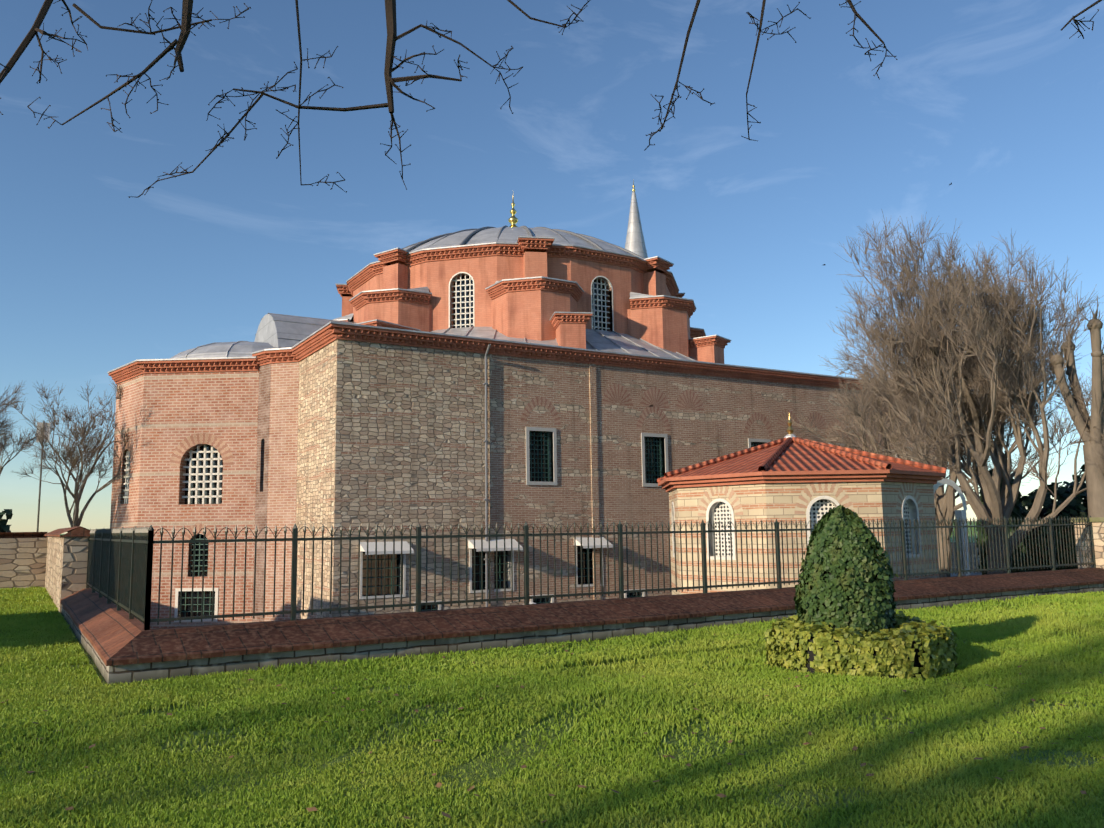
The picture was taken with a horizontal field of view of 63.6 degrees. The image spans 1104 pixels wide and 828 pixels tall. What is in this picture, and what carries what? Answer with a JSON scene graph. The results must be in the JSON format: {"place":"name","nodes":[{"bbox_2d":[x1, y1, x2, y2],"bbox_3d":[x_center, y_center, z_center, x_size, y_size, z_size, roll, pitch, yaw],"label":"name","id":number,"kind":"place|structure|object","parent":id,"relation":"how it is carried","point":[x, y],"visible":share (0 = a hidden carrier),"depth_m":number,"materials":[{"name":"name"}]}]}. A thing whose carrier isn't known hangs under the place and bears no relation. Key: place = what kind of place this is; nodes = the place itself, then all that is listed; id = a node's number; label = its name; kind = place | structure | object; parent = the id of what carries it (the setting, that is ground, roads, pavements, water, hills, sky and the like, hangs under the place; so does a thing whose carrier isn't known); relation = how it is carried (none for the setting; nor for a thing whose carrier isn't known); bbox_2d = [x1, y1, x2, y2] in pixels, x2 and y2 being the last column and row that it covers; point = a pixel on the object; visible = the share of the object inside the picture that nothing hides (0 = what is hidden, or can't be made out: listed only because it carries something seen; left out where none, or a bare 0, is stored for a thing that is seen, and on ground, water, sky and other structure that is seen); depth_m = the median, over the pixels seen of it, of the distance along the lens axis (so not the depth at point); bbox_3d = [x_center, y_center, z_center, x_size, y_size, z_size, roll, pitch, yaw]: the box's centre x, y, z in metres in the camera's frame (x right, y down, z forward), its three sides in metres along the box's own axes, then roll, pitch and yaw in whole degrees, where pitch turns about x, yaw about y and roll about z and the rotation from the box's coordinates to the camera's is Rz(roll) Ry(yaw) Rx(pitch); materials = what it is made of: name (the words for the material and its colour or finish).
{"place":"outdoors","nodes":[
{"label":"outdoors","id":0,"kind":"place"},
{"bbox_2d":[0,509,12,531],"bbox_3d":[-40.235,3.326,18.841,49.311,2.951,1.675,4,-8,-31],"label":"tree","id":1,"kind":"object","parent":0,"point":[4,527],"visible":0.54,"depth_m":31.08,"materials":[{"name":"green plant"}]},
{"bbox_2d":[110,339,936,628],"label":"church walls","id":2,"kind":"structure","parent":0,"point":[337,433],"depth_m":39.89,"materials":[{"name":"beige brick"}]},
{"bbox_2d":[170,313,696,360],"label":"lead church roofs","id":3,"kind":"object","parent":2,"relation":"on","point":[279,331],"visible":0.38,"depth_m":45.88,"materials":[{"name":"grey metal"}]},
{"bbox_2d":[483,344,490,606],"bbox_3d":[-2.719,3.045,37.886,0.180,12.228,0.546,4,-8,-31],"label":"downpipe","id":4,"kind":"object","parent":2,"relation":"attached to","point":[486,558],"visible":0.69,"depth_m":37.99,"materials":[{"name":"metal"}]},
{"bbox_2d":[107,321,891,389],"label":"cornice","id":5,"kind":"structure","parent":2,"relation":"attached to","point":[322,337],"depth_m":40.99,"materials":[{"name":"red brick"}]},
{"bbox_2d":[120,384,911,543],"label":"window arches","id":6,"kind":"structure","parent":2,"relation":"in","point":[645,400],"depth_m":42.60,"materials":[{"name":"red brick"}]},
{"bbox_2d":[121,427,912,621],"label":"windows","id":7,"kind":"structure","parent":2,"relation":"in","point":[406,545],"depth_m":40.05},
{"bbox_2d":[333,236,730,363],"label":"dome drum","id":8,"kind":"object","parent":2,"relation":"on","point":[533,288],"visible":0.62,"depth_m":47.34,"materials":[{"name":"paint"}]},
{"bbox_2d":[402,225,644,258],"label":"dome roof","id":9,"kind":"structure","parent":8,"relation":"on","point":[488,234],"depth_m":49.23,"materials":[{"name":"grey metal"}]},
{"bbox_2d":[508,196,517,226],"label":"finial","id":10,"kind":"object","parent":9,"relation":"on","point":[513,220],"visible":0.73,"depth_m":57.40,"materials":[{"name":"gold metal"}]},
{"bbox_2d":[449,272,613,330],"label":"drum windows","id":11,"kind":"structure","parent":8,"relation":"in","point":[593,310],"depth_m":47.44,"materials":[{"name":"white metal"}]},
{"bbox_2d":[95,542,981,598],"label":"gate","id":12,"kind":"structure","parent":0,"point":[971,561],"depth_m":76.33,"materials":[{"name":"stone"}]},
{"bbox_2d":[658,469,945,594],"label":"turbe walls","id":13,"kind":"structure","parent":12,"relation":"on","point":[764,496],"depth_m":24.53,"materials":[{"name":"beige stone"}]},
{"bbox_2d":[671,482,922,516],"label":"window arches","id":14,"kind":"structure","parent":13,"relation":"attached to","point":[806,491],"depth_m":24.83,"materials":[{"name":"beige stone"}]},
{"bbox_2d":[672,495,921,559],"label":"arched windows","id":15,"kind":"structure","parent":13,"relation":"in","point":[810,504],"depth_m":25.23,"materials":[{"name":"white stone"}]},
{"bbox_2d":[657,413,945,482],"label":"turbe roof tiles","id":16,"kind":"object","parent":13,"relation":"on","point":[789,451],"visible":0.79,"depth_m":26.07,"materials":[{"name":"red tile"}]},
{"bbox_2d":[779,348,1040,508],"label":"bare tree","id":17,"kind":"object","parent":12,"relation":"on","point":[863,435],"visible":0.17,"depth_m":43.44,"materials":[{"name":"brown plant"}]},
{"bbox_2d":[818,280,1078,576],"bbox_3d":[17.148,1.099,39.488,11.646,16.190,8.453,-6,-9,34],"label":"bare tree","id":18,"kind":"object","parent":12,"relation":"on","point":[946,507],"visible":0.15,"depth_m":39.56,"materials":[{"name":"brown plant"}]},
{"bbox_2d":[828,212,1103,573],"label":"bare tree","id":19,"kind":"object","parent":12,"relation":"on","point":[998,376],"visible":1,"depth_m":31.14,"materials":[{"name":"brown plant"}]},
{"bbox_2d":[1047,296,1103,516],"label":"pollard tree","id":20,"kind":"object","parent":12,"relation":"on","point":[1095,493],"visible":0.69,"depth_m":29.21,"materials":[{"name":"brown plant"}]},
{"bbox_2d":[0,0,1101,197],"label":"overhanging tree branches","id":21,"kind":"object","parent":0,"point":[187,24],"visible":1,"depth_m":4.91,"materials":[{"name":"brown plant"}]},
{"bbox_2d":[0,521,1103,827],"bbox_3d":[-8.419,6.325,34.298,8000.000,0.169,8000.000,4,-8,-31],"label":"lawn","id":22,"kind":"structure","parent":0,"point":[504,753],"depth_m":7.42,"materials":[{"name":"green plant"}]},
{"bbox_2d":[0,380,40,474],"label":"bare tree","id":23,"kind":"object","parent":22,"relation":"on","point":[5,438],"visible":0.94,"depth_m":44.76,"materials":[{"name":"brown plant"}]},
{"bbox_2d":[36,421,49,531],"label":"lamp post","id":24,"kind":"object","parent":22,"relation":"on","point":[44,426],"visible":0.56,"depth_m":53.29,"materials":[{"name":"metal"}]},
{"bbox_2d":[4,379,128,526],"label":"bare tree","id":25,"kind":"object","parent":22,"relation":"on","point":[73,461],"visible":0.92,"depth_m":41.83,"materials":[{"name":"brown plant"}]},
{"bbox_2d":[0,517,1103,612],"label":"boundary walls","id":26,"kind":"structure","parent":22,"relation":"on","point":[54,563],"depth_m":24.53,"materials":[{"name":"stone"}]},
{"bbox_2d":[0,629,1103,822],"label":"fallen leaves","id":27,"kind":"object","parent":22,"relation":"on","point":[439,784],"visible":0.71,"depth_m":7.21,"materials":[{"name":"brown plant"}]},
{"bbox_2d":[60,568,1103,684],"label":"wall coping","id":28,"kind":"object","parent":22,"relation":"on","point":[120,646],"depth_m":13.81,"materials":[{"name":"brick"}]},
{"bbox_2d":[86,516,1095,629],"bbox_3d":[1.796,3.463,22.724,23.580,1.430,10.930,4,-8,-31],"label":"iron fence","id":29,"kind":"object","parent":28,"relation":"on","point":[119,566],"visible":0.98,"depth_m":15.54,"materials":[{"name":"metal"}]},
{"bbox_2d":[794,505,898,632],"bbox_3d":[4.004,2.298,12.176,1.363,2.092,1.381,4,-8,-31],"label":"cypress shrub","id":30,"kind":"object","parent":22,"relation":"on","point":[846,577],"visible":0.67,"depth_m":11.79,"materials":[{"name":"green plant"}]},
{"bbox_2d":[764,611,957,679],"bbox_3d":[4.117,2.983,11.692,2.349,0.635,2.384,4,-8,-31],"label":"low hedge","id":31,"kind":"object","parent":22,"relation":"on","point":[907,647],"visible":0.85,"depth_m":10.82,"materials":[{"name":"green plant"}]},
{"bbox_2d":[0,0,1103,533],"label":"sky","id":32,"kind":"structure","parent":0,"point":[991,99],"materials":[{"name":"blue"}]},
{"bbox_2d":[625,180,647,258],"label":"minaret spire","id":33,"kind":"structure","parent":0,"point":[635,243],"depth_m":69.95,"materials":[{"name":"silver metal"}]},
{"bbox_2d":[523,478,970,604],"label":"court stones","id":34,"kind":"object","parent":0,"point":[961,514],"visible":0.06,"depth_m":28.25,"materials":[{"name":"white stone"}]},
{"bbox_2d":[976,464,1087,574],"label":"shrubs","id":35,"kind":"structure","parent":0,"point":[1076,506],"depth_m":37.53,"materials":[{"name":"black"}]}
]}

